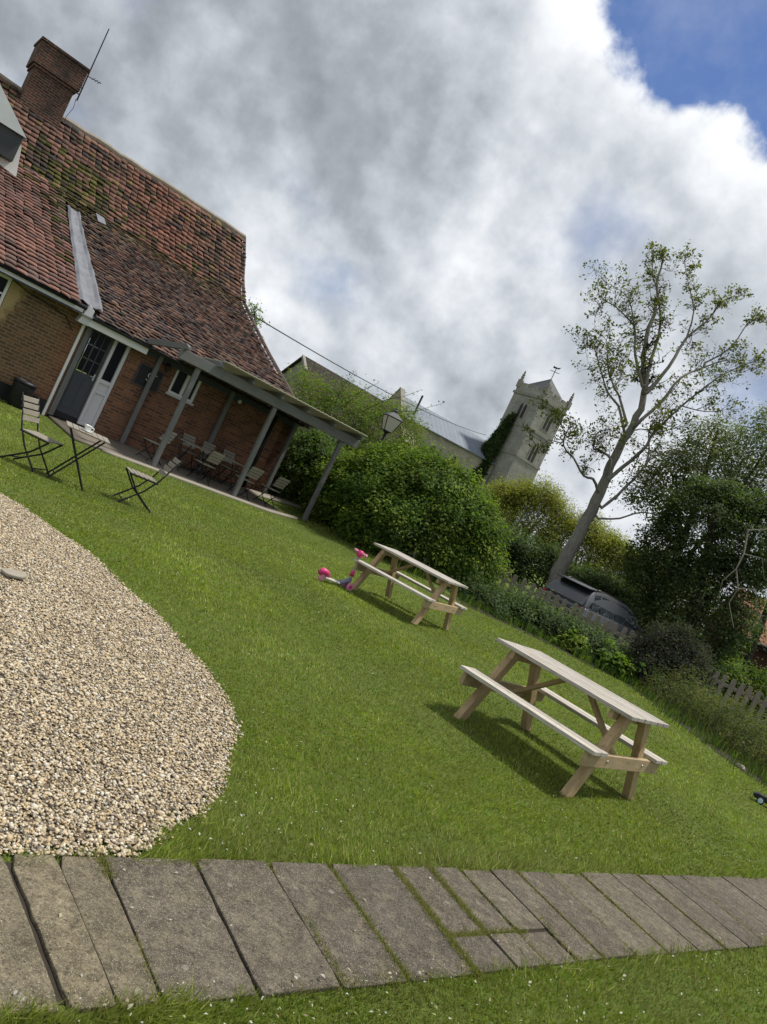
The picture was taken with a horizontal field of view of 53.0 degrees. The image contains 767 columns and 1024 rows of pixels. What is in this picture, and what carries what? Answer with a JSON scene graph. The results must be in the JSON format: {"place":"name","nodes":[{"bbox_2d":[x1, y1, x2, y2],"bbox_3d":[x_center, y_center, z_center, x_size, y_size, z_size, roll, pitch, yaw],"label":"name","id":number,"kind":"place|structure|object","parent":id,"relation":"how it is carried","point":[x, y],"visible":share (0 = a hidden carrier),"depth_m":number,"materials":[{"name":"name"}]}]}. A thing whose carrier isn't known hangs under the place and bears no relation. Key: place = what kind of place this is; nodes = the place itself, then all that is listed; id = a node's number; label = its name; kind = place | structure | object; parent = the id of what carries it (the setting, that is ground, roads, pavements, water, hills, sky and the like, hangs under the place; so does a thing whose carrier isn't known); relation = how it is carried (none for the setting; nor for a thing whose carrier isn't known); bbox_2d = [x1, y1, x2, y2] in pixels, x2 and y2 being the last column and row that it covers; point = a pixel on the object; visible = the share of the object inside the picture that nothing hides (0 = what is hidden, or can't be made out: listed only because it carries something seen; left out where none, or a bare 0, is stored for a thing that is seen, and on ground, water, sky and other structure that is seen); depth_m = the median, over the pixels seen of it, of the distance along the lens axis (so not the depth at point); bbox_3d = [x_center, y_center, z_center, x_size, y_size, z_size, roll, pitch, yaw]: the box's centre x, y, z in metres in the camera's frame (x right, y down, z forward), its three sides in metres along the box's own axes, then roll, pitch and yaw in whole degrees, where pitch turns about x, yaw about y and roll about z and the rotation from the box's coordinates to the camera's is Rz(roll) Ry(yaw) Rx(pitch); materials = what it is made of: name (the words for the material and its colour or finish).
{"place":"outdoors","nodes":[
{"label":"outdoors","id":0,"kind":"place"},
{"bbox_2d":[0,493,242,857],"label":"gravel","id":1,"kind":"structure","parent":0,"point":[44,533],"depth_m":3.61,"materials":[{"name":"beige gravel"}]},
{"bbox_2d":[1,568,26,578],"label":"flat stone","id":2,"kind":"object","parent":1,"relation":"on","point":[12,573],"visible":1,"depth_m":4.69,"materials":[{"name":"beige stone"}]},
{"bbox_2d":[48,415,282,512],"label":"patio","id":3,"kind":"structure","parent":0,"point":[122,449],"depth_m":17.74,"materials":[{"name":"grey stone"}]},
{"bbox_2d":[135,431,178,464],"bbox_3d":[-5.124,-1.534,17.440,0.391,0.855,0.579,26,2,32],"label":"bistro chair","id":4,"kind":"object","parent":3,"relation":"on","point":[168,442],"visible":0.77,"depth_m":17.46,"materials":[{"name":"beige wood"}]},
{"bbox_2d":[172,431,197,469],"bbox_3d":[-4.852,-1.487,19.034,0.391,0.855,0.579,24,2,-40],"label":"bistro chair","id":5,"kind":"object","parent":3,"relation":"on","point":[189,439],"visible":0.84,"depth_m":19.12,"materials":[{"name":"beige wood"}]},
{"bbox_2d":[174,437,210,477],"bbox_3d":[-4.581,-1.248,18.314,0.820,0.697,0.614,24,2,-38],"label":"bistro table","id":6,"kind":"object","parent":3,"relation":"on","point":[196,446],"visible":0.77,"depth_m":18.23,"materials":[{"name":"black metal"}]},
{"bbox_2d":[192,439,216,479],"bbox_3d":[-4.453,-1.324,19.401,0.391,0.855,0.579,25,2,-36],"label":"bistro chair","id":7,"kind":"object","parent":3,"relation":"on","point":[209,444],"visible":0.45,"depth_m":19.50,"materials":[{"name":"grey wood"}]},
{"bbox_2d":[186,449,226,486],"bbox_3d":[-4.052,-1.065,17.631,0.579,0.855,0.391,27,2,44],"label":"bistro chair","id":8,"kind":"object","parent":3,"relation":"on","point":[216,456],"visible":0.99,"depth_m":17.54,"materials":[{"name":"black metal"}]},
{"bbox_2d":[203,449,243,488],"bbox_3d":[-3.971,-0.999,18.836,0.820,0.697,0.614,24,2,-38],"label":"bistro table","id":9,"kind":"object","parent":3,"relation":"on","point":[232,470],"visible":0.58,"depth_m":18.85,"materials":[{"name":"black metal"}]},
{"bbox_2d":[213,449,237,484],"bbox_3d":[-4.008,-1.141,19.756,0.391,0.855,0.579,24,2,-38],"label":"bistro chair","id":10,"kind":"object","parent":3,"relation":"on","point":[228,455],"visible":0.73,"depth_m":19.84,"materials":[{"name":"grey wood"}]},
{"bbox_2d":[227,465,265,500],"bbox_3d":[-3.268,-0.745,18.327,0.391,0.855,0.579,24,2,-43],"label":"bistro chair","id":11,"kind":"object","parent":3,"relation":"on","point":[254,474],"visible":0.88,"depth_m":18.24,"materials":[{"name":"grey wood"}]},
{"bbox_2d":[253,475,291,508],"bbox_3d":[-2.734,-0.542,18.907,0.579,0.855,0.391,27,2,42],"label":"bistro chair","id":12,"kind":"object","parent":3,"relation":"on","point":[284,481],"visible":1,"depth_m":18.81,"materials":[{"name":"grey wood"}]},
{"bbox_2d":[243,487,311,512],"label":"side path","id":13,"kind":"structure","parent":0,"point":[276,498],"depth_m":20.90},
{"bbox_2d":[278,355,404,513],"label":"barn","id":14,"kind":"structure","parent":0,"point":[306,361],"depth_m":44.94,"materials":[{"name":"tile"}]},
{"bbox_2d":[0,854,766,1019],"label":"paved path","id":15,"kind":"structure","parent":0,"point":[268,935],"depth_m":2.62,"materials":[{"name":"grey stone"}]},
{"bbox_2d":[88,849,764,986],"bbox_3d":[0.700,1.846,3.547,4.213,0.028,0.704,24,2,-40],"label":"joint moss","id":16,"kind":"object","parent":15,"relation":"on","point":[445,931],"visible":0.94,"depth_m":3.15,"materials":[{"name":"green plant"}]},
{"bbox_2d":[0,357,766,1023],"bbox_3d":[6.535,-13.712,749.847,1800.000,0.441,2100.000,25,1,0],"label":"lawn","id":17,"kind":"structure","parent":0,"point":[6,857],"depth_m":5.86,"materials":[{"name":"green plant"}]},
{"bbox_2d":[6,376,36,409],"bbox_3d":[-7.906,-2.578,16.757,0.510,0.616,0.502,24,2,-38],"label":"waste bin","id":18,"kind":"object","parent":17,"relation":"on","point":[19,386],"visible":0.94,"depth_m":16.57,"materials":[{"name":"black plastic"}]},
{"bbox_2d":[0,392,63,475],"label":"bistro chair","id":19,"kind":"object","parent":17,"relation":"on","point":[41,437],"visible":0.98,"depth_m":9.45,"materials":[{"name":"beige wood"}]},
{"bbox_2d":[46,421,110,491],"bbox_3d":[-3.843,-0.679,9.615,0.534,0.716,0.540,25,1,-26],"label":"bistro table","id":20,"kind":"object","parent":17,"relation":"on","point":[100,438],"visible":0.89,"depth_m":9.49,"materials":[{"name":"black metal"}]},
{"bbox_2d":[81,424,94,432],"bbox_3d":[-3.664,-1.036,9.535,0.154,0.082,0.150,24,2,-38],"label":"cup","id":21,"kind":"object","parent":20,"relation":"on","point":[87,428],"visible":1,"depth_m":9.51,"materials":[{"name":"white ceramic"}]},
{"bbox_2d":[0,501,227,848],"bbox_3d":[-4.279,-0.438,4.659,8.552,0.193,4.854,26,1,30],"label":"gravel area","id":22,"kind":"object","parent":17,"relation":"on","point":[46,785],"visible":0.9,"depth_m":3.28,"materials":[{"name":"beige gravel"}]},
{"bbox_2d":[112,455,183,512],"bbox_3d":[-3.150,-0.448,10.276,0.579,0.855,0.391,25,1,-30],"label":"bistro chair","id":23,"kind":"object","parent":17,"relation":"on","point":[161,471],"visible":0.99,"depth_m":10.22,"materials":[{"name":"grey wood"}]},
{"bbox_2d":[0,36,309,491],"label":"pub building","id":24,"kind":"structure","parent":17,"relation":"on","point":[115,258],"depth_m":20.46,"materials":[{"name":"brick"}]},
{"bbox_2d":[0,273,11,305],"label":"window","id":25,"kind":"structure","parent":24,"relation":"in","point":[5,281],"depth_m":16.42,"materials":[{"name":"white paint"}]},
{"bbox_2d":[56,328,114,418],"bbox_3d":[-6.911,-3.214,17.827,0.550,2.090,0.116,24,2,-38],"label":"door","id":26,"kind":"structure","parent":24,"relation":"in","point":[78,388],"depth_m":17.86,"materials":[{"name":"grey paint"}]},
{"bbox_2d":[63,29,108,124],"bbox_3d":[-9.206,-13.562,24.201,0.563,3.401,0.441,24,2,-38],"label":"tv aerial","id":27,"kind":"object","parent":24,"relation":"attached to","point":[82,87],"visible":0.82,"depth_m":24.15,"materials":[{"name":"black metal"}]},
{"bbox_2d":[132,362,164,392],"bbox_3d":[-5.680,-3.245,18.597,0.630,0.540,0.044,24,2,-38],"label":"wall sign","id":28,"kind":"object","parent":24,"relation":"attached to","point":[142,374],"visible":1,"depth_m":18.55,"materials":[{"name":"black metal"}]},
{"bbox_2d":[165,363,171,371],"bbox_3d":[-5.260,-3.517,18.637,0.160,0.231,0.278,23,2,-59],"label":"wall lantern","id":29,"kind":"object","parent":24,"relation":"attached to","point":[168,367],"depth_m":18.57,"materials":[{"name":"black metal"}]},
{"bbox_2d":[165,370,200,405],"bbox_3d":[-4.961,-3.153,19.211,0.780,0.755,0.155,24,2,-38],"label":"window","id":30,"kind":"structure","parent":24,"relation":"in","point":[180,381],"depth_m":19.19,"materials":[{"name":"white paint"}]},
{"bbox_2d":[244,310,484,434],"bbox_3d":[2.557,-6.524,46.456,0.037,5.618,48.269,26,1,14],"label":"overhead cable","id":31,"kind":"object","parent":24,"relation":"attached to","point":[340,366],"visible":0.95,"depth_m":30.57,"materials":[{"name":"black metal"}]},
{"bbox_2d":[101,448,297,519],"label":"patio kerb","id":32,"kind":"structure","parent":17,"relation":"on","point":[197,484],"depth_m":17.16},
{"bbox_2d":[119,338,367,520],"bbox_3d":[-3.571,-1.826,18.736,5.130,2.847,2.831,24,2,-38],"label":"pergola","id":33,"kind":"object","parent":17,"relation":"on","point":[242,380],"visible":0.89,"depth_m":18.05,"materials":[{"name":"beige wood"}]},
{"bbox_2d":[241,296,270,352],"bbox_3d":[-4.966,-4.507,26.636,2.171,5.600,1.748,25,1,0],"label":"young tree","id":34,"kind":"object","parent":17,"relation":"on","point":[253,309],"visible":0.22,"depth_m":26.30,"materials":[{"name":"green plant"}]},
{"bbox_2d":[270,427,364,523],"bbox_3d":[-1.784,-1.083,22.176,3.062,2.781,4.117,24,2,-41],"label":"leafy shrub","id":35,"kind":"object","parent":17,"relation":"on","point":[310,446],"visible":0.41,"depth_m":21.80,"materials":[{"name":"green plant"}]},
{"bbox_2d":[318,548,367,590],"bbox_3d":[-0.609,0.776,11.143,0.671,0.619,0.303,24,2,-40],"label":"scooter","id":36,"kind":"object","parent":17,"relation":"on","point":[324,573],"visible":1,"depth_m":11.23,"materials":[{"name":"pink plastic"}]},
{"bbox_2d":[282,360,439,482],"bbox_3d":[-1.355,-2.321,25.311,6.601,4.870,4.112,25,1,-17],"label":"willow shrub","id":37,"kind":"object","parent":17,"relation":"on","point":[351,412],"visible":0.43,"depth_m":24.92,"materials":[{"name":"green plant"}]},
{"bbox_2d":[332,371,444,428],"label":"rambling shrub","id":38,"kind":"object","parent":37,"relation":"attached to","point":[383,400],"visible":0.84,"depth_m":24.50,"materials":[{"name":"green plant"}]},
{"bbox_2d":[0,460,762,1023],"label":"fallen petals","id":39,"kind":"object","parent":17,"relation":"on","point":[354,930],"visible":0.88,"depth_m":2.84,"materials":[{"name":"white plant"}]},
{"bbox_2d":[377,407,402,450],"bbox_3d":[-0.413,-1.224,21.585,0.495,3.810,0.495,25,1,-20],"label":"street lantern","id":40,"kind":"object","parent":17,"relation":"on","point":[392,422],"visible":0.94,"depth_m":21.42,"materials":[{"name":"white glass"}]},
{"bbox_2d":[353,542,468,629],"bbox_3d":[0.409,1.128,11.548,1.374,0.745,1.426,26,1,30],"label":"picnic table","id":41,"kind":"object","parent":17,"relation":"on","point":[393,574],"visible":1,"depth_m":11.41,"materials":[{"name":"brown wood"}]},
{"bbox_2d":[467,463,580,568],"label":"willow thicket","id":42,"kind":"object","parent":17,"relation":"on","point":[519,497],"visible":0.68,"depth_m":44.03,"materials":[{"name":"green plant"}]},
{"bbox_2d":[454,638,669,799],"bbox_3d":[1.524,1.769,6.564,1.374,0.745,1.426,27,2,44],"label":"picnic table","id":43,"kind":"object","parent":17,"relation":"on","point":[624,713],"visible":0.99,"depth_m":6.39,"materials":[{"name":"brown wood"}]},
{"bbox_2d":[502,503,621,589],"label":"bare sapling","id":44,"kind":"object","parent":17,"relation":"on","point":[560,542],"visible":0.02,"depth_m":47.44,"materials":[{"name":"green plant"}]},
{"bbox_2d":[360,544,766,785],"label":"planting bed","id":45,"kind":"object","parent":17,"relation":"on","point":[689,728],"visible":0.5,"depth_m":15.99,"materials":[{"name":"soil"}]},
{"bbox_2d":[296,434,529,598],"bbox_3d":[0.840,-0.220,19.513,5.902,3.637,4.929,25,1,0],"label":"hedge bush","id":46,"kind":"object","parent":45,"relation":"on","point":[389,487],"visible":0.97,"depth_m":18.36,"materials":[{"name":"green plant"}]},
{"bbox_2d":[447,565,646,676],"bbox_3d":[3.790,2.497,18.375,5.296,1.404,4.101,25,1,0],"label":"ivy hedge","id":47,"kind":"object","parent":45,"relation":"on","point":[531,611],"visible":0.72,"depth_m":17.35,"materials":[{"name":"green plant"}]},
{"bbox_2d":[346,533,766,787],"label":"bed weeds","id":48,"kind":"object","parent":45,"relation":"on","point":[588,659],"visible":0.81,"depth_m":15.50,"materials":[{"name":"green plant"}]},
{"bbox_2d":[550,625,592,660],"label":"leafy plant","id":49,"kind":"object","parent":45,"relation":"on","point":[581,644],"visible":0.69,"depth_m":16.91,"materials":[{"name":"green plant"}]},
{"bbox_2d":[464,557,766,731],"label":"picket fence","id":50,"kind":"object","parent":45,"relation":"on","point":[730,687],"visible":0.38,"depth_m":20.43,"materials":[{"name":"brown wood"}]},
{"bbox_2d":[590,638,646,683],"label":"leafy plant","id":51,"kind":"object","parent":45,"relation":"on","point":[621,663],"visible":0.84,"depth_m":16.81,"materials":[{"name":"green plant"}]},
{"bbox_2d":[619,613,734,705],"bbox_3d":[6.588,3.401,17.602,2.824,2.048,2.260,25,1,0],"label":"round shrub","id":52,"kind":"object","parent":45,"relation":"on","point":[693,652],"visible":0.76,"depth_m":17.27,"materials":[{"name":"green plant"}]},
{"bbox_2d":[633,652,766,776],"bbox_3d":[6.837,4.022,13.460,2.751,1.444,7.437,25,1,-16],"label":"tussock bed","id":53,"kind":"object","parent":45,"relation":"on","point":[749,725],"visible":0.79,"depth_m":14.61,"materials":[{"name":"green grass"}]},
{"bbox_2d":[533,503,639,587],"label":"willow thicket","id":54,"kind":"object","parent":17,"relation":"on","point":[602,542],"visible":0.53,"depth_m":43.09,"materials":[{"name":"green plant"}]},
{"bbox_2d":[477,520,702,652],"bbox_3d":[7.375,2.947,28.312,9.883,2.761,3.007,26,1,4],"label":"clipped hedge","id":55,"kind":"object","parent":17,"relation":"on","point":[523,555],"visible":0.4,"depth_m":27.94,"materials":[{"name":"green plant"}]},
{"bbox_2d":[521,239,766,599],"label":"tall tree","id":56,"kind":"object","parent":17,"relation":"on","point":[561,565],"visible":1,"depth_m":26.68,"materials":[{"name":"green plant"}]},
{"bbox_2d":[607,540,723,633],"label":"willow thicket","id":57,"kind":"object","parent":17,"relation":"on","point":[622,574],"visible":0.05,"depth_m":41.35,"materials":[{"name":"green plant"}]},
{"bbox_2d":[607,401,766,629],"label":"feathery tree","id":58,"kind":"object","parent":17,"relation":"on","point":[651,490],"visible":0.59,"depth_m":26.85,"materials":[{"name":"green plant"}]},
{"bbox_2d":[610,468,766,693],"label":"ivy tree","id":59,"kind":"object","parent":17,"relation":"on","point":[715,556],"visible":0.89,"depth_m":23.89,"materials":[{"name":"green plant"}]},
{"bbox_2d":[718,529,766,627],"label":"dead branch","id":60,"kind":"object","parent":59,"relation":"hanging from","point":[748,530],"visible":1,"depth_m":22.54,"materials":[{"name":"wood"}]},
{"bbox_2d":[704,654,766,721],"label":"garden shrub","id":61,"kind":"object","parent":17,"relation":"on","point":[730,670],"visible":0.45,"depth_m":22.53,"materials":[{"name":"green plant"}]},
{"bbox_2d":[753,792,766,804],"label":"lawn toy","id":62,"kind":"object","parent":17,"relation":"on","point":[761,799],"visible":1,"depth_m":9.41,"materials":[{"name":"black plastic"}]},
{"bbox_2d":[0,0,766,626],"label":"sky","id":63,"kind":"structure","parent":0,"point":[420,193],"materials":[{"name":"white"}]},
{"bbox_2d":[386,366,573,525],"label":"church","id":64,"kind":"structure","parent":0,"point":[505,448],"depth_m":98.53,"materials":[{"name":"stone"}]},
{"bbox_2d":[515,400,529,419],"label":"belfry window","id":65,"kind":"structure","parent":64,"relation":"in","point":[523,406],"depth_m":98.96,"materials":[{"name":"stone"}]},
{"bbox_2d":[526,440,540,463],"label":"belfry window","id":66,"kind":"structure","parent":64,"relation":"in","point":[530,458],"depth_m":98.97,"materials":[{"name":"stone"}]},
{"bbox_2d":[540,412,553,432],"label":"belfry window","id":67,"kind":"structure","parent":64,"relation":"in","point":[545,426],"depth_m":98.88,"materials":[{"name":"stone"}]},
{"bbox_2d":[702,589,766,708],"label":"bush","id":68,"kind":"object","parent":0,"point":[761,653],"depth_m":29.76,"materials":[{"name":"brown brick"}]},
{"label":"driveway","id":69,"kind":"structure","parent":0,"visible":0},
{"bbox_2d":[366,435,457,529],"bbox_3d":[0.897,-0.725,25.792,4.223,3.882,3.785,25,1,0],"label":"bush","id":70,"kind":"object","parent":69,"relation":"on","point":[422,453],"visible":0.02,"depth_m":25.52,"materials":[{"name":"green plant"}]},
{"bbox_2d":[541,573,645,649],"bbox_3d":[6.584,3.260,23.555,4.310,1.597,2.120,24,2,-40],"label":"parked car","id":71,"kind":"object","parent":69,"relation":"on","point":[572,591],"visible":0.41,"depth_m":22.39,"materials":[{"name":"silver metal"}]},
{"bbox_2d":[732,535,766,694],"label":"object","id":72,"kind":"object","parent":69,"relation":"on","point":[748,657],"visible":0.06,"depth_m":26.37,"materials":[{"name":"green plant"}]}
]}

